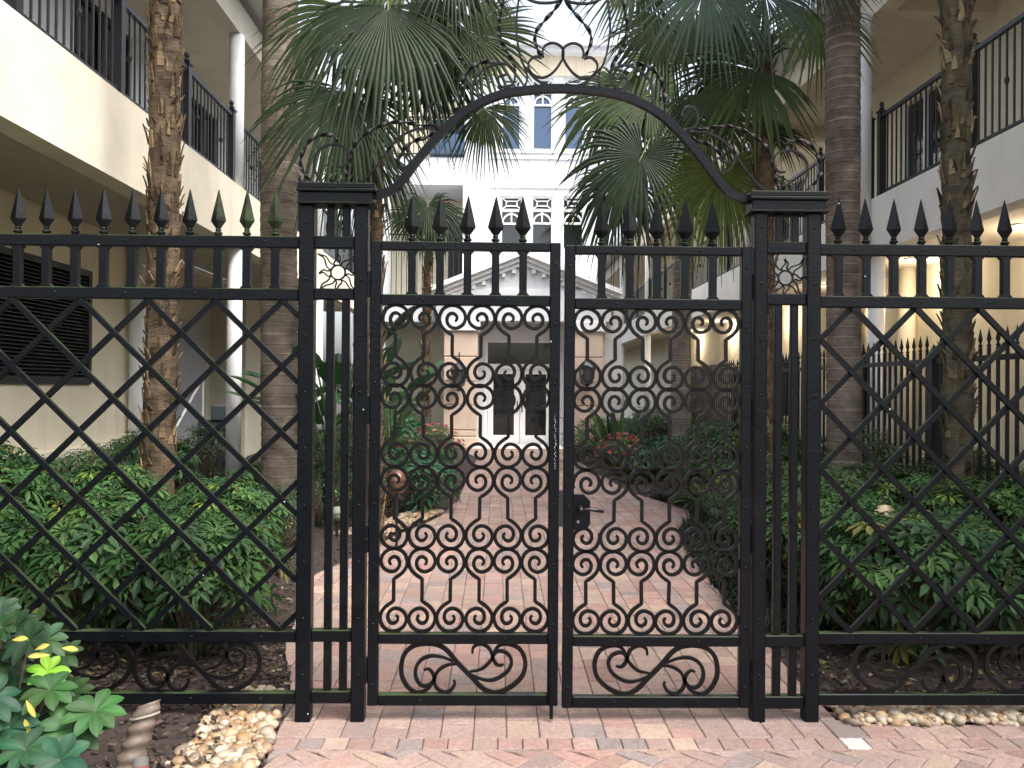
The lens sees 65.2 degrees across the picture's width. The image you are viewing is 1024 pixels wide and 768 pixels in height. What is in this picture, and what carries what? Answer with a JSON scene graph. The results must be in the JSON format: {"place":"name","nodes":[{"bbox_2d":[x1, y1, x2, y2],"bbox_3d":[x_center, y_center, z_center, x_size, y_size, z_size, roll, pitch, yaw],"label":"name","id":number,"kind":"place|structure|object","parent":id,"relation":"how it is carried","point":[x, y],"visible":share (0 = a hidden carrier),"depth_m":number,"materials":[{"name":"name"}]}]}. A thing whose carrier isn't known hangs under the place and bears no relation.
{"place":"outdoors","nodes":[
{"label":"outdoors","id":0,"kind":"place"},
{"bbox_2d":[132,756,148,767],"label":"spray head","id":1,"kind":"object","parent":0,"point":[141,762],"visible":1,"depth_m":2.89},
{"bbox_2d":[163,685,284,767],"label":"river gravel","id":2,"kind":"structure","parent":0,"point":[247,738],"depth_m":3.50,"materials":[{"name":"gravel"}]},
{"bbox_2d":[333,508,443,536],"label":"river gravel","id":3,"kind":"structure","parent":0,"point":[407,518],"depth_m":9.30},
{"bbox_2d":[264,449,571,765],"bbox_3d":[3.558,1.663,9.430,10.531,0.001,24.750,0,0,-1],"label":"paver bedding","id":4,"kind":"object","parent":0,"point":[288,668],"visible":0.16,"depth_m":4.51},
{"bbox_2d":[263,447,1023,767],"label":"paver path","id":5,"kind":"structure","parent":4,"relation":"on","point":[329,735],"depth_m":3.96,"materials":[{"name":"brick"}]},
{"bbox_2d":[295,182,378,721],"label":"gate pillar","id":6,"kind":"structure","parent":5,"relation":"on","point":[331,198],"depth_m":3.75,"materials":[{"name":"black metal"}]},
{"bbox_2d":[364,195,562,722],"bbox_3d":[-0.228,0.348,3.788,0.942,2.482,0.062,0,0,-1],"label":"gate leaf","id":7,"kind":"object","parent":6,"relation":"attached to","point":[412,247],"visible":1,"depth_m":3.78,"materials":[{"name":"black metal"}]},
{"bbox_2d":[298,0,822,203],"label":"gate arch","id":8,"kind":"structure","parent":6,"relation":"on","point":[685,137],"depth_m":3.80,"materials":[{"name":"black metal"}]},
{"bbox_2d":[386,470,406,545],"bbox_3d":[-1.134,1.228,7.875,0.223,0.769,0.219,0,0,-1],"label":"garden lamp","id":9,"kind":"object","parent":5,"relation":"on","point":[402,481],"visible":0.62,"depth_m":7.83,"materials":[{"name":"brown metal"}]},
{"bbox_2d":[743,190,829,723],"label":"gate pillar","id":10,"kind":"structure","parent":5,"relation":"on","point":[809,207],"depth_m":3.79,"materials":[{"name":"black metal"}]},
{"bbox_2d":[561,200,753,707],"bbox_3d":[0.704,0.330,3.785,0.918,2.411,0.099,0,0,-1],"label":"gate leaf","id":11,"kind":"object","parent":10,"relation":"attached to","point":[577,509],"visible":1,"depth_m":3.80,"materials":[{"name":"black metal"}]},
{"bbox_2d":[179,0,799,388],"label":"sky","id":12,"kind":"structure","parent":0,"point":[558,25],"materials":[{"name":"white"}]},
{"bbox_2d":[262,389,799,767],"bbox_3d":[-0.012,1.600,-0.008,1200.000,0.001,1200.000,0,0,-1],"label":"ground","id":13,"kind":"structure","parent":0,"point":[338,410],"depth_m":23.17,"materials":[{"name":"soil"}]},
{"bbox_2d":[0,187,298,703],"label":"iron fence","id":14,"kind":"object","parent":13,"relation":"on","point":[104,242],"visible":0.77,"depth_m":3.76,"materials":[{"name":"metal"}]},
{"bbox_2d":[0,0,363,478],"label":"apartment building","id":15,"kind":"structure","parent":13,"relation":"on","point":[69,122],"depth_m":10.28,"materials":[{"name":"beige paint"}]},
{"bbox_2d":[74,0,127,94],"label":"window","id":16,"kind":"structure","parent":15,"relation":"in","point":[82,26],"depth_m":10.86,"materials":[{"name":"black glass"}]},
{"bbox_2d":[3,0,236,181],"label":"balcony railing","id":17,"kind":"object","parent":15,"relation":"on","point":[120,9],"visible":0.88,"depth_m":8.35,"materials":[{"name":"metal"}]},
{"bbox_2d":[176,318,205,456],"bbox_3d":[-6.388,0.133,15.240,0.040,2.800,2.900,0,0,-1],"label":"service door","id":18,"kind":"structure","parent":15,"relation":"in","point":[191,365],"depth_m":15.88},
{"bbox_2d":[191,97,216,164],"bbox_3d":[-5.700,-4.165,14.624,0.090,1.800,1.400,0,0,-1],"label":"window","id":19,"kind":"structure","parent":15,"relation":"in","point":[192,97],"depth_m":14.65,"materials":[{"name":"black glass"}]},
{"bbox_2d":[243,125,353,273],"bbox_3d":[-4.135,-3.416,17.177,0.116,1.270,10.458,0,0,-1],"label":"balcony railing","id":20,"kind":"object","parent":15,"relation":"on","point":[332,253],"visible":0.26,"depth_m":12.81,"materials":[{"name":"metal"}]},
{"bbox_2d":[351,36,622,448],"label":"clubhouse building","id":21,"kind":"structure","parent":13,"relation":"on","point":[535,186],"depth_m":23.51,"materials":[{"name":"white paint"}]},
{"bbox_2d":[389,233,462,293],"bbox_3d":[-2.495,-3.391,23.117,2.114,1.890,0.040,0,0,-1],"label":"balcony railing","id":22,"kind":"object","parent":21,"relation":"attached to","point":[417,265],"visible":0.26,"depth_m":23.10,"materials":[{"name":"metal"}]},
{"bbox_2d":[430,120,464,157],"bbox_3d":[-1.950,-7.142,25.072,1.243,2.250,0.050,0,0,-1],"label":"gallery window","id":23,"kind":"structure","parent":21,"relation":"in","point":[452,142],"depth_m":25.05,"materials":[{"name":"blue glass"}]},
{"bbox_2d":[449,224,462,277],"bbox_3d":[-1.740,-3.544,25.057,0.508,3.078,0.050,0,0,-1],"label":"gallery door","id":24,"kind":"structure","parent":21,"relation":"in","point":[460,253],"depth_m":25.03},
{"bbox_2d":[488,369,519,443],"bbox_3d":[-0.232,0.640,22.139,0.877,2.089,0.115,0,0,-1],"label":"entrance door","id":25,"kind":"structure","parent":21,"relation":"in","point":[497,417],"depth_m":22.16,"materials":[{"name":"white paint"}]},
{"bbox_2d":[501,79,520,149],"bbox_3d":[-0.024,-8.115,24.165,0.600,2.176,0.120,0,0,-1],"label":"window","id":26,"kind":"structure","parent":21,"relation":"in","point":[516,100],"depth_m":24.20,"materials":[{"name":"blue glass"}]},
{"bbox_2d":[500,196,522,241],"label":"window","id":27,"kind":"structure","parent":21,"relation":"in","point":[509,205],"depth_m":24.19,"materials":[{"name":"white glass"}]},
{"bbox_2d":[488,343,548,363],"bbox_3d":[0.223,-0.847,22.192,1.786,0.593,0.020,0,0,-1],"label":"transom window","id":28,"kind":"structure","parent":21,"relation":"in","point":[497,352],"depth_m":22.18,"materials":[{"name":"grey glass"}]},
{"bbox_2d":[520,370,548,444],"bbox_3d":[0.657,0.647,22.154,0.877,2.089,0.115,0,0,-1],"label":"entrance door","id":29,"kind":"structure","parent":21,"relation":"in","point":[526,419],"depth_m":22.18,"materials":[{"name":"white paint"}]},
{"bbox_2d":[531,196,552,242],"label":"window","id":30,"kind":"structure","parent":21,"relation":"in","point":[541,206],"depth_m":24.20,"materials":[{"name":"white glass"}]},
{"bbox_2d":[532,79,552,149],"bbox_3d":[0.923,-8.121,24.182,0.632,2.178,0.120,0,0,-1],"label":"window","id":31,"kind":"structure","parent":21,"relation":"in","point":[541,115],"depth_m":24.21,"materials":[{"name":"blue glass"}]},
{"bbox_2d":[562,196,583,249],"bbox_3d":[1.840,-4.842,24.181,0.666,1.633,0.120,0,0,-1],"label":"window","id":32,"kind":"structure","parent":21,"relation":"in","point":[570,239],"depth_m":24.21,"materials":[{"name":"white glass"}]},
{"bbox_2d":[564,78,584,149],"bbox_3d":[1.872,-8.126,24.198,0.633,2.179,0.120,0,0,-1],"label":"window","id":33,"kind":"structure","parent":21,"relation":"in","point":[569,114],"depth_m":24.23,"materials":[{"name":"blue glass"}]},
{"bbox_2d":[6,448,1023,767],"bbox_3d":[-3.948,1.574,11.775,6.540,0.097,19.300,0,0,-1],"label":"mulch bed","id":34,"kind":"object","parent":13,"relation":"on","point":[175,737],"visible":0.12,"depth_m":4.43,"materials":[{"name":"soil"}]},
{"bbox_2d":[0,505,44,604],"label":"shrub","id":35,"kind":"object","parent":34,"relation":"on","point":[7,525],"visible":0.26,"depth_m":4.91,"materials":[{"name":"green plant"}]},
{"bbox_2d":[0,440,48,491],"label":"shrub","id":36,"kind":"object","parent":34,"relation":"on","point":[25,458],"visible":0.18,"depth_m":7.62,"materials":[{"name":"green plant"}]},
{"bbox_2d":[0,464,72,598],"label":"shrub","id":37,"kind":"object","parent":34,"relation":"on","point":[47,498],"visible":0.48,"depth_m":5.67,"materials":[{"name":"green plant"}]},
{"bbox_2d":[0,460,83,525],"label":"shrub","id":38,"kind":"object","parent":34,"relation":"on","point":[42,474],"visible":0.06,"depth_m":6.56,"materials":[{"name":"green plant"}]},
{"bbox_2d":[0,596,126,767],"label":"shrub","id":39,"kind":"object","parent":34,"relation":"on","point":[70,724],"visible":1,"depth_m":2.93,"materials":[{"name":"green plant"}]},
{"bbox_2d":[49,442,141,491],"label":"shrub","id":40,"kind":"object","parent":34,"relation":"on","point":[74,458],"visible":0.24,"depth_m":7.53,"materials":[{"name":"green plant"}]},
{"bbox_2d":[0,490,196,655],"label":"shrub","id":41,"kind":"object","parent":34,"relation":"on","point":[47,567],"visible":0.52,"depth_m":4.37,"materials":[{"name":"green plant"}]},
{"bbox_2d":[54,493,162,604],"bbox_3d":[-2.796,1.203,5.654,1.024,0.858,1.030,0,0,-1],"label":"shrub","id":42,"kind":"object","parent":34,"relation":"on","point":[120,499],"visible":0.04,"depth_m":5.67,"materials":[{"name":"green plant"}]},
{"bbox_2d":[56,457,173,510],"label":"shrub","id":43,"kind":"object","parent":34,"relation":"on","point":[82,479],"visible":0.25,"depth_m":6.53,"materials":[{"name":"green plant"}]},
{"bbox_2d":[114,699,160,767],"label":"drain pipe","id":44,"kind":"object","parent":34,"relation":"on","point":[136,742],"visible":0.92,"depth_m":3.07,"materials":[{"name":"brown plastic"}]},
{"bbox_2d":[95,428,187,482],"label":"shrub","id":45,"kind":"object","parent":34,"relation":"on","point":[127,437],"visible":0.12,"depth_m":10.45,"materials":[{"name":"green plant"}]},
{"bbox_2d":[106,434,205,493],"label":"shrub","id":46,"kind":"object","parent":34,"relation":"on","point":[190,465],"visible":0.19,"depth_m":9.24,"materials":[{"name":"green plant"}]},
{"bbox_2d":[135,0,186,500],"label":"palm tree","id":47,"kind":"object","parent":34,"relation":"on","point":[165,121],"visible":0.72,"depth_m":7.28,"materials":[{"name":"brown plant"}]},
{"bbox_2d":[86,507,295,660],"bbox_3d":[-1.884,1.180,4.683,1.041,0.904,1.135,0,0,34],"label":"shrub","id":48,"kind":"object","parent":34,"relation":"on","point":[216,536],"visible":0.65,"depth_m":4.44,"materials":[{"name":"green plant"}]},
{"bbox_2d":[177,423,225,482],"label":"shrub","id":49,"kind":"object","parent":34,"relation":"on","point":[208,463],"visible":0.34,"depth_m":12.46,"materials":[{"name":"green plant"}]},
{"bbox_2d":[197,405,225,480],"bbox_3d":[-4.753,0.958,12.864,0.520,1.250,0.400,0,0,-1],"label":"equipment box","id":50,"kind":"object","parent":34,"relation":"on","point":[218,414],"visible":0.34,"depth_m":12.71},
{"bbox_2d":[146,486,289,623],"bbox_3d":[-2.061,1.169,5.484,1.129,0.956,1.173,0,0,-1],"label":"shrub","id":51,"kind":"object","parent":34,"relation":"on","point":[193,502],"visible":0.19,"depth_m":5.44,"materials":[{"name":"green plant"}]},
{"bbox_2d":[155,468,293,569],"bbox_3d":[-2.340,1.156,6.437,1.096,0.958,1.064,1,0,-35],"label":"shrub","id":52,"kind":"object","parent":34,"relation":"on","point":[236,487],"visible":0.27,"depth_m":6.37,"materials":[{"name":"green plant"}]},
{"bbox_2d":[260,0,297,523],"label":"palm tree","id":53,"kind":"object","parent":34,"relation":"on","point":[279,392],"visible":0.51,"depth_m":9.01,"materials":[{"name":"brown plant"}]},
{"bbox_2d":[253,482,315,547],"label":"shrub","id":54,"kind":"object","parent":34,"relation":"on","point":[287,534],"visible":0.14,"depth_m":7.59,"materials":[{"name":"green plant"}]},
{"bbox_2d":[216,371,352,445],"bbox_3d":[-3.236,0.698,11.817,1.975,1.805,1.959,0,0,-1],"label":"bird of paradise","id":55,"kind":"object","parent":34,"relation":"on","point":[255,385],"visible":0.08,"depth_m":11.38,"materials":[{"name":"green plant"}]},
{"bbox_2d":[293,466,351,527],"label":"shrub","id":56,"kind":"object","parent":34,"relation":"on","point":[319,511],"visible":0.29,"depth_m":8.79,"materials":[{"name":"green plant"}]},
{"bbox_2d":[315,432,352,499],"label":"shrub","id":57,"kind":"object","parent":34,"relation":"on","point":[317,452],"visible":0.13,"depth_m":10.74,"materials":[{"name":"green plant"}]},
{"bbox_2d":[254,306,425,498],"bbox_3d":[-2.039,0.328,9.538,2.073,2.537,1.962,0,0,-1],"label":"bird of paradise","id":58,"kind":"object","parent":34,"relation":"on","point":[321,365],"visible":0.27,"depth_m":9.44,"materials":[{"name":"green plant"}]},
{"bbox_2d":[336,460,407,517],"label":"shrub","id":59,"kind":"object","parent":34,"relation":"on","point":[388,500],"visible":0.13,"depth_m":9.43,"materials":[{"name":"green plant"}]},
{"bbox_2d":[239,0,553,537],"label":"palm tree","id":60,"kind":"object","parent":34,"relation":"on","point":[403,51],"visible":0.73,"depth_m":7.73,"materials":[{"name":"green plant"}]},
{"bbox_2d":[350,360,444,448],"bbox_3d":[-1.899,0.515,13.132,2.029,2.204,2.037,0,0,23],"label":"bird of paradise","id":61,"kind":"object","parent":34,"relation":"on","point":[405,413],"visible":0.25,"depth_m":13.09,"materials":[{"name":"green plant"}]},
{"bbox_2d":[385,418,427,447],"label":"shrub","id":62,"kind":"object","parent":34,"relation":"on","point":[409,431],"visible":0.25,"depth_m":17.12,"materials":[{"name":"green plant"}]},
{"bbox_2d":[384,436,436,487],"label":"shrub","id":63,"kind":"object","parent":34,"relation":"on","point":[413,441],"visible":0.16,"depth_m":12.29,"materials":[{"name":"green plant"}]},
{"bbox_2d":[383,448,465,512],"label":"shrub","id":64,"kind":"object","parent":34,"relation":"on","point":[431,500],"visible":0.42,"depth_m":9.86,"materials":[{"name":"green plant"}]},
{"bbox_2d":[382,193,473,429],"bbox_3d":[-1.947,-1.309,17.939,2.182,5.977,0.730,0,0,-1],"label":"palm tree","id":65,"kind":"object","parent":34,"relation":"on","point":[426,229],"visible":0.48,"depth_m":17.89,"materials":[{"name":"green plant"}]},
{"bbox_2d":[407,422,465,464],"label":"flowering shrub","id":66,"kind":"object","parent":34,"relation":"on","point":[440,429],"visible":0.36,"depth_m":14.79,"materials":[{"name":"green plant"}]},
{"bbox_2d":[416,430,457,476],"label":"shrub","id":67,"kind":"object","parent":34,"relation":"on","point":[438,437],"visible":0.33,"depth_m":13.87,"materials":[{"name":"green plant"}]},
{"bbox_2d":[576,436,1023,725],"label":"mulch bed","id":68,"kind":"object","parent":13,"relation":"on","point":[985,683],"visible":0.08,"depth_m":4.46,"materials":[{"name":"soil"}]},
{"bbox_2d":[23,583,1023,686],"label":"leaf litter","id":69,"kind":"object","parent":68,"relation":"on","point":[951,678],"visible":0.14,"depth_m":4.38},
{"bbox_2d":[574,416,609,452],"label":"shrub","id":70,"kind":"object","parent":68,"relation":"on","point":[592,424],"visible":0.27,"depth_m":19.03,"materials":[{"name":"green plant"}]},
{"bbox_2d":[559,399,672,464],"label":"strap leaf plant","id":71,"kind":"object","parent":68,"relation":"on","point":[602,433],"visible":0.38,"depth_m":16.21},
{"bbox_2d":[594,432,639,474],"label":"flowering shrub","id":72,"kind":"object","parent":68,"relation":"on","point":[623,441],"visible":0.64,"depth_m":14.51,"materials":[{"name":"green plant"}]},
{"bbox_2d":[619,447,665,483],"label":"shrub","id":73,"kind":"object","parent":68,"relation":"on","point":[644,465],"visible":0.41,"depth_m":13.24,"materials":[{"name":"green plant"}]},
{"bbox_2d":[624,406,667,444],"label":"shrub","id":74,"kind":"object","parent":68,"relation":"on","point":[647,433],"visible":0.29,"depth_m":17.78,"materials":[{"name":"green plant"}]},
{"bbox_2d":[634,435,684,477],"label":"shrub","id":75,"kind":"object","parent":68,"relation":"on","point":[657,442],"visible":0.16,"depth_m":13.97,"materials":[{"name":"green plant"}]},
{"bbox_2d":[541,9,817,441],"bbox_3d":[3.309,-2.656,15.365,5.652,8.721,4.286,0,0,-1],"label":"palm tree","id":76,"kind":"object","parent":68,"relation":"on","point":[620,141],"visible":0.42,"depth_m":13.83,"materials":[{"name":"green plant"}]},
{"bbox_2d":[665,454,705,492],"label":"shrub","id":77,"kind":"object","parent":68,"relation":"on","point":[683,472],"visible":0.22,"depth_m":11.15,"materials":[{"name":"green plant"}]},
{"bbox_2d":[659,431,715,486],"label":"shrub","id":78,"kind":"object","parent":68,"relation":"on","point":[665,451],"visible":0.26,"depth_m":12.48,"materials":[{"name":"green plant"}]},
{"bbox_2d":[662,482,716,507],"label":"strap leaf plant","id":79,"kind":"object","parent":68,"relation":"on","point":[684,496],"visible":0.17,"depth_m":10.45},
{"bbox_2d":[672,422,736,484],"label":"shrub","id":80,"kind":"object","parent":68,"relation":"on","point":[707,430],"visible":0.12,"depth_m":11.27,"materials":[{"name":"green plant"}]},
{"bbox_2d":[694,484,735,523],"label":"shrub","id":81,"kind":"object","parent":68,"relation":"on","point":[704,498],"visible":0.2,"depth_m":8.94,"materials":[{"name":"green plant"}]},
{"bbox_2d":[704,495,737,545],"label":"shrub","id":82,"kind":"object","parent":68,"relation":"on","point":[715,516],"visible":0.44,"depth_m":7.85,"materials":[{"name":"green plant"}]},
{"bbox_2d":[567,0,886,488],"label":"palm tree","id":83,"kind":"object","parent":68,"relation":"on","point":[723,91],"visible":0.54,"depth_m":8.59,"materials":[{"name":"green plant"}]},
{"bbox_2d":[683,420,800,504],"bbox_3d":[2.903,1.055,9.753,1.603,1.355,1.581,0,0,-1],"label":"shrub","id":84,"kind":"object","parent":68,"relation":"on","point":[733,434],"visible":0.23,"depth_m":9.53,"materials":[{"name":"green plant"}]},
{"bbox_2d":[706,454,800,540],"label":"shrub","id":85,"kind":"object","parent":68,"relation":"on","point":[732,478],"visible":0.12,"depth_m":8.05,"materials":[{"name":"green plant"}]},
{"bbox_2d":[768,0,881,479],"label":"palm tree","id":86,"kind":"object","parent":68,"relation":"on","point":[842,60],"visible":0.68,"depth_m":8.83,"materials":[{"name":"brown plant"}]},
{"bbox_2d":[766,464,888,568],"bbox_3d":[2.668,1.178,6.845,1.216,1.019,1.238,0,0,-1],"label":"shrub","id":87,"kind":"object","parent":68,"relation":"on","point":[844,483],"visible":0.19,"depth_m":6.66,"materials":[{"name":"green plant"}]},
{"bbox_2d":[766,488,908,612],"bbox_3d":[2.255,1.196,5.611,1.094,0.949,1.192,1,0,-32],"label":"shrub","id":88,"kind":"object","parent":68,"relation":"on","point":[828,504],"visible":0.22,"depth_m":5.50,"materials":[{"name":"green plant"}]},
{"bbox_2d":[691,324,1021,482],"bbox_3d":[4.521,0.606,12.928,0.100,2.250,17.300,0,0,-1],"label":"iron fence","id":89,"kind":"object","parent":68,"relation":"on","point":[933,377],"visible":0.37,"depth_m":9.13,"materials":[{"name":"metal"}]},
{"bbox_2d":[820,427,911,475],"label":"shrub","id":90,"kind":"object","parent":68,"relation":"on","point":[887,447],"visible":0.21,"depth_m":9.35,"materials":[{"name":"green plant"}]},
{"bbox_2d":[829,459,916,501],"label":"shrub","id":91,"kind":"object","parent":68,"relation":"on","point":[862,469],"visible":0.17,"depth_m":7.93,"materials":[{"name":"green plant"}]},
{"bbox_2d":[849,469,945,511],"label":"shrub","id":92,"kind":"object","parent":68,"relation":"on","point":[892,491],"visible":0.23,"depth_m":6.75,"materials":[{"name":"green plant"}]},
{"bbox_2d":[797,507,1001,666],"bbox_3d":[2.277,1.181,4.749,1.121,0.916,1.180,0,0,-1],"label":"shrub","id":93,"kind":"object","parent":68,"relation":"on","point":[936,566],"visible":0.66,"depth_m":4.47,"materials":[{"name":"green plant"}]},
{"bbox_2d":[823,690,1023,727],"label":"river gravel","id":94,"kind":"structure","parent":68,"relation":"on","point":[924,715],"depth_m":3.81,"materials":[{"name":"gravel"}]},
{"bbox_2d":[899,461,985,496],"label":"shrub","id":95,"kind":"object","parent":68,"relation":"on","point":[932,470],"visible":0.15,"depth_m":8.01,"materials":[{"name":"green plant"}]},
{"bbox_2d":[934,0,980,487],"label":"palm tree","id":96,"kind":"object","parent":68,"relation":"on","point":[956,90],"visible":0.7,"depth_m":7.31,"materials":[{"name":"brown plant"}]},
{"bbox_2d":[911,446,1004,481],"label":"shrub","id":97,"kind":"object","parent":68,"relation":"on","point":[984,467],"visible":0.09,"depth_m":9.79,"materials":[{"name":"green plant"}]},
{"bbox_2d":[895,516,1023,656],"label":"shrub","id":98,"kind":"object","parent":68,"relation":"on","point":[1008,617],"visible":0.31,"depth_m":4.53,"materials":[{"name":"green plant"}]},
{"bbox_2d":[896,479,1023,611],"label":"shrub","id":99,"kind":"object","parent":68,"relation":"on","point":[956,502],"visible":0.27,"depth_m":5.50,"materials":[{"name":"green plant"}]},
{"bbox_2d":[937,475,1016,506],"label":"shrub","id":100,"kind":"object","parent":68,"relation":"on","point":[978,485],"visible":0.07,"depth_m":6.85,"materials":[{"name":"green plant"}]},
{"bbox_2d":[972,479,1023,602],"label":"shrub","id":101,"kind":"object","parent":68,"relation":"on","point":[1016,491],"visible":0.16,"depth_m":5.77,"materials":[{"name":"green plant"}]},
{"bbox_2d":[606,0,1023,482],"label":"apartment building","id":102,"kind":"structure","parent":13,"relation":"on","point":[905,37],"depth_m":12.97,"materials":[{"name":"white paint"}]},
{"bbox_2d":[624,262,673,323],"bbox_3d":[4.938,-3.207,29.008,0.116,1.430,11.200,0,0,-1],"label":"balcony railing","id":103,"kind":"object","parent":102,"relation":"on","point":[664,292],"visible":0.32,"depth_m":28.44,"materials":[{"name":"metal"}]},
{"bbox_2d":[692,112,875,289],"bbox_3d":[5.144,-3.267,17.280,0.116,1.430,11.258,0,0,-1],"label":"balcony railing","id":104,"kind":"object","parent":102,"relation":"on","point":[819,187],"visible":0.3,"depth_m":15.02,"materials":[{"name":"metal"}]},
{"bbox_2d":[903,86,940,178],"bbox_3d":[6.970,-3.879,13.444,0.090,2.000,1.400,0,0,-1],"label":"window","id":105,"kind":"structure","parent":102,"relation":"in","point":[933,92],"depth_m":13.63,"materials":[{"name":"black glass"}]},
{"bbox_2d":[876,12,1023,195],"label":"balcony railing","id":106,"kind":"object","parent":102,"relation":"on","point":[882,170],"visible":0.73,"depth_m":9.93,"materials":[{"name":"metal"}]},
{"bbox_2d":[819,198,1023,704],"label":"iron fence","id":107,"kind":"object","parent":13,"relation":"on","point":[948,253],"visible":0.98,"depth_m":3.82,"materials":[{"name":"metal"}]},
{"bbox_2d":[650,487,846,632],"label":"mondo grass","id":108,"kind":"structure","parent":0,"point":[732,584],"depth_m":6.57,"materials":[{"name":"green plant"}]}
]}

